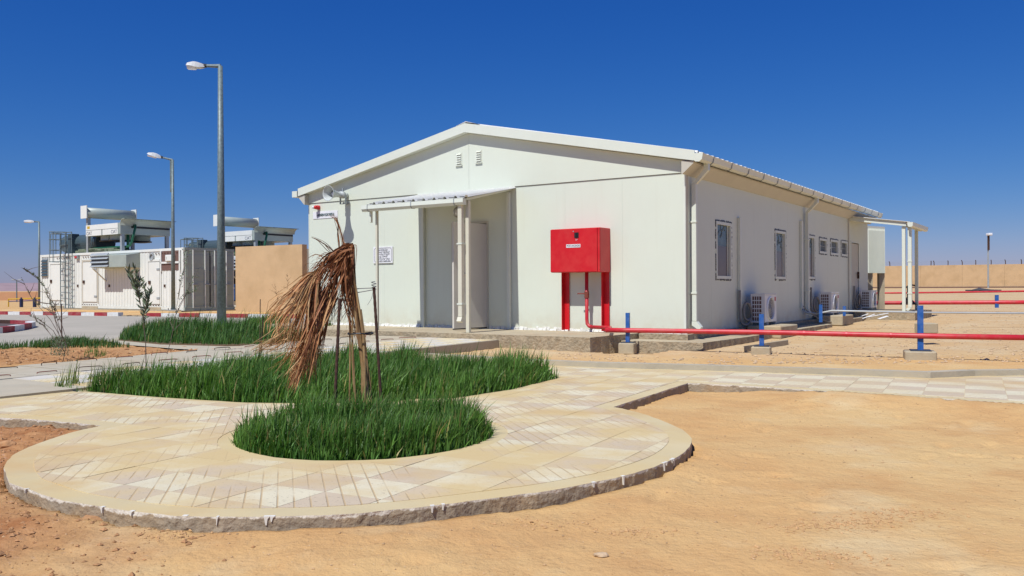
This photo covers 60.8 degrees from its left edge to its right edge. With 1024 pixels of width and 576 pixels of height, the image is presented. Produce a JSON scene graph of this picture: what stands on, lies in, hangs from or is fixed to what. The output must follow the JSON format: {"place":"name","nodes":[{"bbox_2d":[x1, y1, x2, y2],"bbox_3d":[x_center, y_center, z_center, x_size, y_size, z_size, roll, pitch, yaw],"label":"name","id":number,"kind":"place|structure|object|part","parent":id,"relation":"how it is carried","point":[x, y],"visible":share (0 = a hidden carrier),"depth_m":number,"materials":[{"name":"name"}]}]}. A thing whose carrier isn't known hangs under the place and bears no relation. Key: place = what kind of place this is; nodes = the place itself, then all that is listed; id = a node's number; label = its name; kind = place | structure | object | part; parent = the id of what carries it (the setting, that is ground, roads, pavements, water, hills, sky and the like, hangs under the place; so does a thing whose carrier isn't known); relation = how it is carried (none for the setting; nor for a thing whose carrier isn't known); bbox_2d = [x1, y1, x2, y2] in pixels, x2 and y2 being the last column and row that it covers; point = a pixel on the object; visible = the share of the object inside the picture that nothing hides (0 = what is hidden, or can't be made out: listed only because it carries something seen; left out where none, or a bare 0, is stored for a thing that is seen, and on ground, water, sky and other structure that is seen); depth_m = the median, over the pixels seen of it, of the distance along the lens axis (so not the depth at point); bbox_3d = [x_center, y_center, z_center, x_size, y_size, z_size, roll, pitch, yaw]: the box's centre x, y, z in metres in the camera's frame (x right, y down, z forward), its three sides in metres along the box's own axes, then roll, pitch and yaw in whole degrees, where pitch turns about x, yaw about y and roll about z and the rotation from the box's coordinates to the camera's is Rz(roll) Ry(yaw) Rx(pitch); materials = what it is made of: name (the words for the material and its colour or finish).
{"place":"outdoors","nodes":[
{"label":"outdoors","id":0,"kind":"place"},
{"bbox_2d":[0,283,37,290],"bbox_3d":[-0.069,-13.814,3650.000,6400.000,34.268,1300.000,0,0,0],"label":"hills","id":1,"kind":"structure","parent":0,"point":[10,286],"depth_m":3151.03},
{"bbox_2d":[84,347,108,357],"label":"grass","id":2,"kind":"structure","parent":0,"point":[95,353],"depth_m":13.34,"materials":[{"name":"green plant"}]},
{"bbox_2d":[0,315,304,346],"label":"road","id":3,"kind":"structure","parent":0,"point":[110,327],"depth_m":22.70,"materials":[{"name":"grey asphalt"}]},
{"bbox_2d":[118,308,302,344],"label":"grass","id":4,"kind":"structure","parent":0,"point":[204,331],"depth_m":16.11,"materials":[{"name":"green plant"}]},
{"bbox_2d":[111,336,339,349],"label":"pavement","id":5,"kind":"structure","parent":0,"point":[193,347],"depth_m":15.00,"materials":[{"name":"concrete"}]},
{"bbox_2d":[0,337,498,398],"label":"pavement","id":6,"kind":"structure","parent":0,"point":[27,386],"depth_m":11.43,"materials":[{"name":"concrete"}]},
{"bbox_2d":[259,299,260,350],"bbox_3d":[-3.583,0.565,12.400,0.025,0.812,0.014,0,0,0],"label":"steel rod","id":7,"kind":"object","parent":6,"relation":"on","point":[260,321],"visible":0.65,"depth_m":12.40,"materials":[{"name":"brown metal"}]},
{"bbox_2d":[238,308,290,324],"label":"grass","id":8,"kind":"structure","parent":0,"point":[258,318],"depth_m":21.37,"materials":[{"name":"green plant"}]},
{"bbox_2d":[228,381,496,460],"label":"grass","id":9,"kind":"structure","parent":0,"point":[319,428],"depth_m":5.64,"materials":[{"name":"green plant"}]},
{"bbox_2d":[247,323,638,353],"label":"pavement","id":10,"kind":"structure","parent":0,"point":[596,342],"depth_m":15.25,"materials":[{"name":"concrete"}]},
{"bbox_2d":[550,227,609,330],"bbox_3d":[1.249,-0.149,16.031,1.030,1.875,0.436,0,0,34],"label":"fire hose cabinet","id":11,"kind":"object","parent":10,"relation":"on","point":[579,250],"visible":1,"depth_m":15.91,"materials":[{"name":"red metal"}]},
{"bbox_3d":[1.118,-0.686,15.882,0.976,0.780,0.046,0,0,34],"label":"door","id":12,"kind":"part","parent":11,"relation":"part of","materials":[{"name":"red paint"}]},
{"bbox_2d":[0,288,1023,575],"bbox_3d":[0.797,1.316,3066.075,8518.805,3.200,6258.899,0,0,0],"label":"ground","id":13,"kind":"structure","parent":0,"point":[978,474],"depth_m":4.36,"materials":[{"name":"beige sand"}]},
{"bbox_2d":[0,440,16,447],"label":"rock","id":14,"kind":"object","parent":13,"relation":"on","point":[6,443],"visible":0.72,"depth_m":6.10,"materials":[{"name":"beige stone"}]},
{"bbox_2d":[0,323,16,326],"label":"planting bed","id":15,"kind":"object","parent":13,"relation":"on","point":[2,324],"visible":0.05,"depth_m":22.83,"materials":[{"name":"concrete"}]},
{"bbox_2d":[0,320,35,332],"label":"kerb","id":16,"kind":"structure","parent":13,"relation":"on","point":[21,325],"depth_m":21.23,"materials":[{"name":"concrete"}]},
{"bbox_2d":[0,292,37,299],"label":"desert wall","id":17,"kind":"structure","parent":13,"relation":"on","point":[6,295],"depth_m":177.13,"materials":[{"name":"beige concrete"}]},
{"bbox_2d":[19,297,22,306],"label":"bollard","id":18,"kind":"object","parent":13,"relation":"on","point":[20,302],"visible":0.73,"depth_m":49.92,"materials":[{"name":"blue metal"}]},
{"bbox_2d":[8,298,39,306],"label":"yellow railing","id":19,"kind":"object","parent":13,"relation":"on","point":[19,298],"visible":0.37,"depth_m":51.52,"materials":[{"name":"metal"}]},
{"bbox_2d":[24,220,39,304],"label":"street lamp","id":20,"kind":"object","parent":13,"relation":"on","point":[29,221],"visible":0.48,"depth_m":61.93,"materials":[{"name":"metal"}]},
{"bbox_2d":[6,266,73,360],"bbox_3d":[-6.507,0.366,12.319,1.322,1.364,0.780,0,0,42],"label":"shrub","id":21,"kind":"object","parent":13,"relation":"on","point":[55,317],"visible":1,"depth_m":12.40,"materials":[{"name":"brown plant"}]},
{"bbox_2d":[0,333,129,349],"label":"grass","id":22,"kind":"structure","parent":13,"relation":"on","point":[75,342],"depth_m":15.24,"materials":[{"name":"green plant"}]},
{"bbox_2d":[82,515,102,520],"bbox_3d":[-2.012,1.125,4.173,0.170,0.073,0.120,0,0,0],"label":"rock","id":23,"kind":"object","parent":13,"relation":"on","point":[92,517],"visible":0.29,"depth_m":4.15,"materials":[{"name":"beige stone"}]},
{"bbox_2d":[55,355,132,392],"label":"grass","id":24,"kind":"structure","parent":13,"relation":"on","point":[74,379],"depth_m":9.27,"materials":[{"name":"green plant"}]},
{"bbox_2d":[0,347,213,363],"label":"soil clods","id":25,"kind":"object","parent":13,"relation":"on","point":[39,351],"visible":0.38,"depth_m":13.64,"materials":[{"name":"brown soil"}]},
{"bbox_2d":[0,424,255,575],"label":"soil clods","id":26,"kind":"object","parent":13,"relation":"on","point":[11,530],"visible":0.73,"depth_m":3.92,"materials":[{"name":"brown soil"}]},
{"bbox_2d":[34,308,235,311],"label":"container plinth","id":27,"kind":"structure","parent":13,"relation":"on","point":[129,309],"depth_m":38.42,"materials":[{"name":"concrete"}]},
{"bbox_2d":[40,205,234,310],"bbox_3d":[-17.822,-1.436,40.076,12.110,4.770,3.314,0,0,36],"label":"generator container","id":28,"kind":"object","parent":27,"relation":"on","point":[88,271],"visible":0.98,"depth_m":39.05,"materials":[{"name":"metal"}]},
{"bbox_2d":[50,265,62,299],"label":"door","id":29,"kind":"structure","parent":28,"relation":"in","point":[54,269],"depth_m":42.05,"materials":[{"name":"metal"}]},
{"bbox_2d":[82,262,96,301],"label":"door","id":30,"kind":"structure","parent":28,"relation":"in","point":[89,281],"depth_m":40.23,"materials":[{"name":"metal"}]},
{"bbox_2d":[148,262,159,303],"bbox_3d":[-15.243,-0.210,37.134,0.845,1.779,0.078,0,0,36],"label":"door","id":31,"kind":"structure","parent":28,"relation":"in","point":[153,267],"depth_m":37.12,"materials":[{"name":"metal"}]},
{"bbox_2d":[185,250,209,307],"bbox_3d":[-13.098,-0.380,36.380,0.130,2.410,1.130,0,0,36],"label":"end door","id":32,"kind":"structure","parent":28,"relation":"in","point":[195,259],"depth_m":36.38,"materials":[{"name":"white metal"}]},
{"bbox_2d":[210,251,232,306],"bbox_3d":[-12.399,-0.383,37.343,0.130,2.410,1.130,0,0,36],"label":"end door","id":33,"kind":"structure","parent":28,"relation":"in","point":[228,255],"depth_m":37.46,"materials":[{"name":"white metal"}]},
{"bbox_2d":[0,311,305,317],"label":"kerb","id":34,"kind":"structure","parent":13,"relation":"on","point":[95,313],"depth_m":29.93,"materials":[{"name":"concrete"}]},
{"bbox_2d":[147,152,178,310],"bbox_3d":[-14.099,-2.283,35.200,1.204,6.388,0.374,0,0,0],"label":"street lamp","id":35,"kind":"object","parent":13,"relation":"on","point":[156,155],"visible":0.89,"depth_m":35.15,"materials":[{"name":"metal"}]},
{"bbox_2d":[119,339,295,345],"bbox_3d":[-6.400,1.068,17.298,6.096,0.168,2.674,0,0,39],"label":"soil bed","id":36,"kind":"object","parent":13,"relation":"on","point":[205,344],"visible":0.09,"depth_m":15.32,"materials":[{"name":"brown soil"}]},
{"bbox_2d":[0,335,424,379],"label":"paved walkway","id":37,"kind":"structure","parent":13,"relation":"on","point":[30,370],"depth_m":12.14,"materials":[{"name":"concrete"}]},
{"bbox_2d":[167,243,203,352],"bbox_3d":[-4.957,0.136,13.223,0.543,1.729,0.343,0,0,-15],"label":"young sapling","id":38,"kind":"object","parent":37,"relation":"on","point":[182,277],"visible":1,"depth_m":13.21,"materials":[{"name":"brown plant"}]},
{"bbox_2d":[235,244,306,311],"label":"tan wall","id":39,"kind":"structure","parent":13,"relation":"on","point":[262,272],"depth_m":34.61,"materials":[{"name":"beige paint"}]},
{"bbox_2d":[55,337,559,402],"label":"grass","id":40,"kind":"structure","parent":13,"relation":"on","point":[251,379],"depth_m":8.64,"materials":[{"name":"green plant"}]},
{"bbox_2d":[124,261,152,369],"bbox_3d":[-3.923,0.373,9.158,0.305,1.302,0.474,0,0,-18],"label":"olive sapling","id":41,"kind":"object","parent":40,"relation":"on","point":[135,285],"visible":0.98,"depth_m":9.18,"materials":[{"name":"green plant"}]},
{"bbox_2d":[260,317,263,357],"bbox_3d":[-3.097,0.618,10.800,0.044,0.509,0.015,0,0,0],"label":"steel rod","id":42,"kind":"object","parent":40,"relation":"on","point":[262,332],"visible":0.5,"depth_m":10.79,"materials":[{"name":"metal"}]},
{"bbox_2d":[307,249,308,273],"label":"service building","id":43,"kind":"structure","parent":13,"relation":"on","point":[307,260],"depth_m":39.76,"materials":[{"name":"beige paint"}]},
{"bbox_2d":[247,215,373,401],"bbox_3d":[-1.596,0.275,6.945,0.972,1.740,0.397,0,0,0],"label":"dead palm","id":44,"kind":"object","parent":13,"relation":"on","point":[314,298],"visible":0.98,"depth_m":6.93,"materials":[{"name":"brown plant"}]},
{"bbox_2d":[333,299,340,401],"bbox_3d":[-1.315,0.561,6.550,0.071,0.962,0.025,0,0,0],"label":"steel stake","id":45,"kind":"object","parent":13,"relation":"on","point":[337,345],"visible":0.78,"depth_m":6.54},
{"bbox_2d":[357,281,381,397],"bbox_3d":[-1.168,0.508,7.000,0.272,1.127,0.042,0,0,0],"label":"steel stake","id":46,"kind":"object","parent":13,"relation":"on","point":[373,288],"visible":0.91,"depth_m":6.99,"materials":[{"name":"brown metal"}]},
{"bbox_2d":[2,390,1023,575],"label":"pebbles","id":47,"kind":"object","parent":13,"relation":"on","point":[3,536],"visible":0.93,"depth_m":4.21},
{"bbox_2d":[112,505,969,568],"bbox_3d":[0.218,1.127,3.908,3.989,0.097,1.032,0,0,0],"label":"sand crust","id":48,"kind":"object","parent":13,"relation":"on","point":[770,526],"visible":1,"depth_m":3.96},
{"bbox_2d":[593,552,608,557],"bbox_3d":[0.365,1.095,3.568,0.065,0.025,0.046,0,0,0],"label":"rock","id":49,"kind":"object","parent":13,"relation":"on","point":[601,554],"visible":1,"depth_m":3.56,"materials":[{"name":"stone"}]},
{"bbox_2d":[618,313,636,354],"bbox_3d":[1.934,0.760,14.607,0.262,0.690,0.250,0,0,20],"label":"pipe support","id":50,"kind":"object","parent":13,"relation":"on","point":[627,347],"visible":0.98,"depth_m":14.52,"materials":[{"name":"blue paint"}]},
{"bbox_2d":[424,353,1023,377],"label":"kerb","id":51,"kind":"structure","parent":13,"relation":"on","point":[878,372],"depth_m":10.39,"materials":[{"name":"concrete"}]},
{"bbox_2d":[751,314,771,354],"bbox_3d":[3.937,0.760,13.777,0.294,0.700,0.280,0,0,20],"label":"pipe support","id":52,"kind":"object","parent":13,"relation":"on","point":[761,348],"visible":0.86,"depth_m":13.70,"materials":[{"name":"blue paint"}]},
{"bbox_2d":[744,339,787,352],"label":"concrete beam","id":53,"kind":"structure","parent":13,"relation":"on","point":[772,344],"depth_m":14.95,"materials":[{"name":"grey concrete"}]},
{"bbox_2d":[747,324,796,338],"bbox_3d":[5.301,0.871,17.731,0.680,0.245,1.160,0,0,34],"label":"concrete pad","id":54,"kind":"object","parent":13,"relation":"on","point":[777,327],"visible":0.5,"depth_m":17.35,"materials":[{"name":"beige concrete"}]},
{"bbox_2d":[750,294,776,324],"bbox_3d":[5.164,0.430,17.833,0.318,0.628,0.796,0,0,34],"label":"air conditioner","id":55,"kind":"object","parent":54,"relation":"on","point":[765,304],"visible":0.98,"depth_m":17.55,"materials":[{"name":"white metal"}]},
{"bbox_2d":[738,290,752,325],"bbox_3d":[4.698,0.402,17.434,0.547,0.711,0.087,0,0,-45],"label":"refrigerant hose","id":56,"kind":"object","parent":55,"relation":"attached to","point":[749,320],"visible":1,"depth_m":17.34,"materials":[{"name":"black rubber"}]},
{"bbox_2d":[819,305,821,321],"bbox_3d":[6.832,0.561,19.300,0.070,0.390,0.070,0,0,20],"label":"pipe support","id":57,"kind":"object","parent":13,"relation":"on","point":[820,313],"visible":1,"depth_m":19.27,"materials":[{"name":"blue paint"}]},
{"bbox_2d":[816,314,852,325],"bbox_3d":[8.180,0.804,22.102,0.650,0.250,1.150,0,0,34],"label":"concrete pad","id":58,"kind":"object","parent":13,"relation":"on","point":[839,320],"visible":0.74,"depth_m":21.63,"materials":[{"name":"beige concrete"}]},
{"bbox_2d":[820,292,839,314],"bbox_3d":[8.081,0.396,22.162,0.318,0.568,0.796,0,0,34],"label":"air conditioner","id":59,"kind":"object","parent":58,"relation":"on","point":[829,300],"visible":0.89,"depth_m":21.88,"materials":[{"name":"white metal"}]},
{"bbox_2d":[810,287,820,315],"bbox_3d":[7.599,0.338,21.773,0.547,0.711,0.087,0,0,-45],"label":"refrigerant hose","id":60,"kind":"object","parent":59,"relation":"attached to","point":[814,308],"visible":0.76,"depth_m":21.68,"materials":[{"name":"black rubber"}]},
{"bbox_2d":[859,313,887,318],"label":"plastic scraps","id":61,"kind":"object","parent":13,"relation":"on","point":[874,315],"visible":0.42,"depth_m":23.98,"materials":[{"name":"white plastic"}]},
{"bbox_2d":[868,226,884,308],"bbox_3d":[11.912,-0.580,29.800,1.124,2.980,1.280,0,0,-36],"label":"corrugated tank cabinet","id":62,"kind":"object","parent":13,"relation":"on","point":[876,249],"visible":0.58,"depth_m":29.31,"materials":[{"name":"metal"}]},
{"bbox_2d":[903,305,936,360],"bbox_3d":[5.963,0.680,12.758,0.420,0.850,0.400,0,0,20],"label":"pipe support","id":63,"kind":"object","parent":13,"relation":"on","point":[920,352],"visible":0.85,"depth_m":12.65,"materials":[{"name":"blue paint"}]},
{"bbox_2d":[577,272,1023,339],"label":"red water pipe","id":64,"kind":"object","parent":63,"relation":"on","point":[610,329],"visible":1,"depth_m":13.47,"materials":[{"name":"metal"}]},
{"bbox_2d":[914,323,937,332],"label":"concrete block","id":65,"kind":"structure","parent":13,"relation":"on","point":[930,327],"depth_m":15.35,"materials":[{"name":"beige concrete"}]},
{"bbox_2d":[873,259,1023,287],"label":"boundary wall","id":66,"kind":"structure","parent":13,"relation":"on","point":[1005,275],"depth_m":108.46,"materials":[{"name":"concrete"}]},
{"bbox_2d":[885,290,1023,293],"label":"red water pipe","id":67,"kind":"object","parent":13,"relation":"on","point":[959,292],"visible":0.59,"depth_m":63.35,"materials":[{"name":"metal"}]},
{"bbox_2d":[965,288,1000,290],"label":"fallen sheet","id":68,"kind":"object","parent":13,"relation":"on","point":[980,289],"visible":0.38,"depth_m":79.93,"materials":[{"name":"grey metal"}]},
{"bbox_2d":[986,233,992,287],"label":"street lamp","id":69,"kind":"object","parent":13,"relation":"on","point":[988,235],"visible":1,"depth_m":87.92,"materials":[{"name":"metal"}]},
{"bbox_2d":[995,295,998,307],"bbox_3d":[16.675,0.459,30.000,0.110,0.440,0.110,0,0,20],"label":"pipe support","id":70,"kind":"object","parent":13,"relation":"on","point":[996,299],"visible":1,"depth_m":29.95,"materials":[{"name":"blue paint"}]},
{"bbox_2d":[885,300,1023,304],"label":"red water pipe","id":71,"kind":"object","parent":70,"relation":"on","point":[976,302],"visible":0.59,"depth_m":30.42,"materials":[{"name":"metal"}]},
{"bbox_2d":[0,359,1023,532],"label":"path","id":72,"kind":"structure","parent":0,"point":[569,434],"depth_m":5.27,"materials":[{"name":"stone"}]},
{"bbox_2d":[0,0,1023,282],"label":"sky","id":73,"kind":"structure","parent":0,"point":[901,110],"materials":[{"name":"blue"}]},
{"bbox_2d":[3,305,1023,363],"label":"gravel","id":74,"kind":"structure","parent":0,"point":[883,351],"depth_m":13.38,"materials":[{"name":"beige gravel"}]},
{"bbox_2d":[621,323,831,353],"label":"pavement","id":75,"kind":"structure","parent":0,"point":[652,346],"depth_m":14.87,"materials":[{"name":"concrete"}]},
{"bbox_2d":[639,314,853,339],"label":"pavement","id":76,"kind":"structure","parent":0,"point":[682,336],"depth_m":15.41,"materials":[{"name":"concrete"}]},
{"bbox_2d":[292,121,927,333],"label":"prefab building","id":77,"kind":"structure","parent":76,"relation":"on","point":[698,240],"depth_m":17.20,"materials":[{"name":"white paint"}]},
{"bbox_2d":[312,205,319,209],"bbox_3d":[-4.506,-1.852,20.039,0.124,0.099,0.165,0,0,34],"label":"alarm beacon","id":78,"kind":"object","parent":77,"relation":"attached to","point":[317,207],"visible":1,"depth_m":20.00,"materials":[{"name":"red paint"}]},
{"bbox_2d":[313,210,337,218],"bbox_3d":[-4.277,-1.678,19.976,0.790,0.168,0.011,0,0,34],"label":"building sign","id":79,"kind":"object","parent":77,"relation":"attached to","point":[322,214],"visible":1,"depth_m":19.97,"materials":[{"name":"white plastic"}]},
{"bbox_2d":[323,185,347,204],"bbox_3d":[-3.861,-2.058,19.341,0.342,0.377,0.602,0,0,34],"label":"horn loudspeaker","id":80,"kind":"object","parent":77,"relation":"attached to","point":[329,193],"visible":1,"depth_m":19.23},
{"bbox_2d":[373,246,392,262],"bbox_3d":[-2.804,-0.718,18.984,0.560,0.358,0.029,0,0,34],"label":"plaque","id":81,"kind":"object","parent":77,"relation":"attached to","point":[385,254],"depth_m":18.95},
{"bbox_2d":[453,207,457,217],"bbox_3d":[-1.139,-1.549,17.795,0.220,0.220,0.156,0,0,34],"label":"bulkhead lamp","id":82,"kind":"object","parent":77,"relation":"attached to","point":[455,212],"visible":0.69,"depth_m":17.75,"materials":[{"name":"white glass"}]},
{"bbox_2d":[452,222,486,329],"bbox_3d":[-0.805,-0.237,17.091,0.105,2.078,0.920,0,0,42],"label":"door","id":83,"kind":"structure","parent":77,"relation":"in","point":[478,231],"depth_m":17.18,"materials":[{"name":"paint"}]},
{"bbox_2d":[715,219,731,280],"bbox_3d":[4.041,-0.717,16.717,0.057,1.165,0.901,0,0,34],"label":"window","id":84,"kind":"structure","parent":77,"relation":"in","point":[723,243],"depth_m":16.78,"materials":[{"name":"glass"}]},
{"bbox_2d":[774,228,786,280],"bbox_3d":[6.055,-0.743,19.726,0.057,1.169,0.865,0,0,34],"label":"window","id":85,"kind":"structure","parent":77,"relation":"in","point":[780,235],"depth_m":19.82,"materials":[{"name":"metal"}]},
{"bbox_2d":[809,234,814,280],"bbox_3d":[7.470,-0.768,21.847,0.057,1.162,0.781,0,0,34],"label":"window","id":86,"kind":"structure","parent":77,"relation":"in","point":[812,238],"depth_m":22.00,"materials":[{"name":"metal"}]},
{"bbox_2d":[819,236,826,254],"bbox_3d":[8.121,-1.098,22.825,0.057,0.470,0.823,0,0,34],"label":"window","id":87,"kind":"structure","parent":77,"relation":"in","point":[822,241],"depth_m":22.88,"materials":[{"name":"metal"}]},
{"bbox_2d":[830,238,838,256],"bbox_3d":[8.776,-1.104,23.805,0.057,0.489,0.892,0,0,34],"label":"window","id":88,"kind":"structure","parent":77,"relation":"in","point":[834,249],"depth_m":23.85,"materials":[{"name":"metal"}]},
{"bbox_2d":[841,240,847,257],"bbox_3d":[9.411,-1.114,24.749,0.057,0.505,0.796,0,0,34],"label":"window","id":89,"kind":"structure","parent":77,"relation":"in","point":[844,245],"depth_m":24.82,"materials":[{"name":"metal"}]},
{"bbox_2d":[852,243,858,309],"bbox_3d":[10.168,-0.331,25.840,0.090,1.960,0.900,0,0,34],"label":"side door","id":90,"kind":"structure","parent":77,"relation":"in","point":[855,274],"depth_m":25.91,"materials":[{"name":"metal"}]},
{"bbox_2d":[900,284,916,304],"bbox_3d":[11.961,0.187,26.305,0.508,0.624,0.480,0,0,-23],"label":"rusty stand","id":91,"kind":"object","parent":77,"relation":"attached to","point":[913,303],"visible":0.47,"depth_m":26.23,"materials":[{"name":"metal"}]},
{"bbox_2d":[802,309,1023,314],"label":"grey conduit","id":92,"kind":"object","parent":77,"relation":"attached to","point":[916,312],"visible":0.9,"depth_m":20.48,"materials":[{"name":"plastic"}]},
{"bbox_2d":[853,317,863,322],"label":"pavement","id":93,"kind":"structure","parent":0,"point":[857,319],"depth_m":23.66,"materials":[{"name":"concrete"}]},
{"bbox_2d":[854,309,931,320],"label":"pavement","id":94,"kind":"structure","parent":0,"point":[903,316],"depth_m":24.79,"materials":[{"name":"concrete"}]},
{"bbox_2d":[861,290,876,309],"bbox_3d":[10.676,0.353,26.044,0.318,0.568,0.796,0,0,34],"label":"air conditioner","id":95,"kind":"object","parent":94,"relation":"on","point":[869,299],"visible":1,"depth_m":25.77,"materials":[{"name":"white metal"}]},
{"bbox_2d":[853,286,861,309],"bbox_3d":[10.194,0.295,25.656,0.547,0.711,0.087,0,0,-45],"label":"refrigerant hose","id":96,"kind":"object","parent":95,"relation":"attached to","point":[859,306],"visible":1,"depth_m":25.57,"materials":[{"name":"black rubber"}]},
{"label":"container plinth","id":97,"kind":"object","parent":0,"visible":0},
{"bbox_2d":[180,215,296,306],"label":"generator container","id":98,"kind":"object","parent":97,"relation":"on","point":[257,235],"visible":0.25,"depth_m":44.80,"materials":[{"name":"metal"}]},
{"bbox_2d":[234,271,235,300],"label":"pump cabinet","id":99,"kind":"object","parent":98,"relation":"in","point":[234,286],"visible":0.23,"depth_m":44.13,"materials":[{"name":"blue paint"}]},
{"bbox_3d":[-7.396,1.071,22.514,1.100,0.172,0.800,0,0,0],"label":"lamp footing","id":100,"kind":"object","parent":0,"visible":0},
{"bbox_2d":[186,61,225,322],"bbox_3d":[-7.820,-2.436,22.514,1.133,6.840,0.519,0,0,0],"label":"street lamp","id":101,"kind":"object","parent":100,"relation":"on","point":[221,269],"visible":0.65,"depth_m":22.44,"materials":[{"name":"metal"}]}
]}

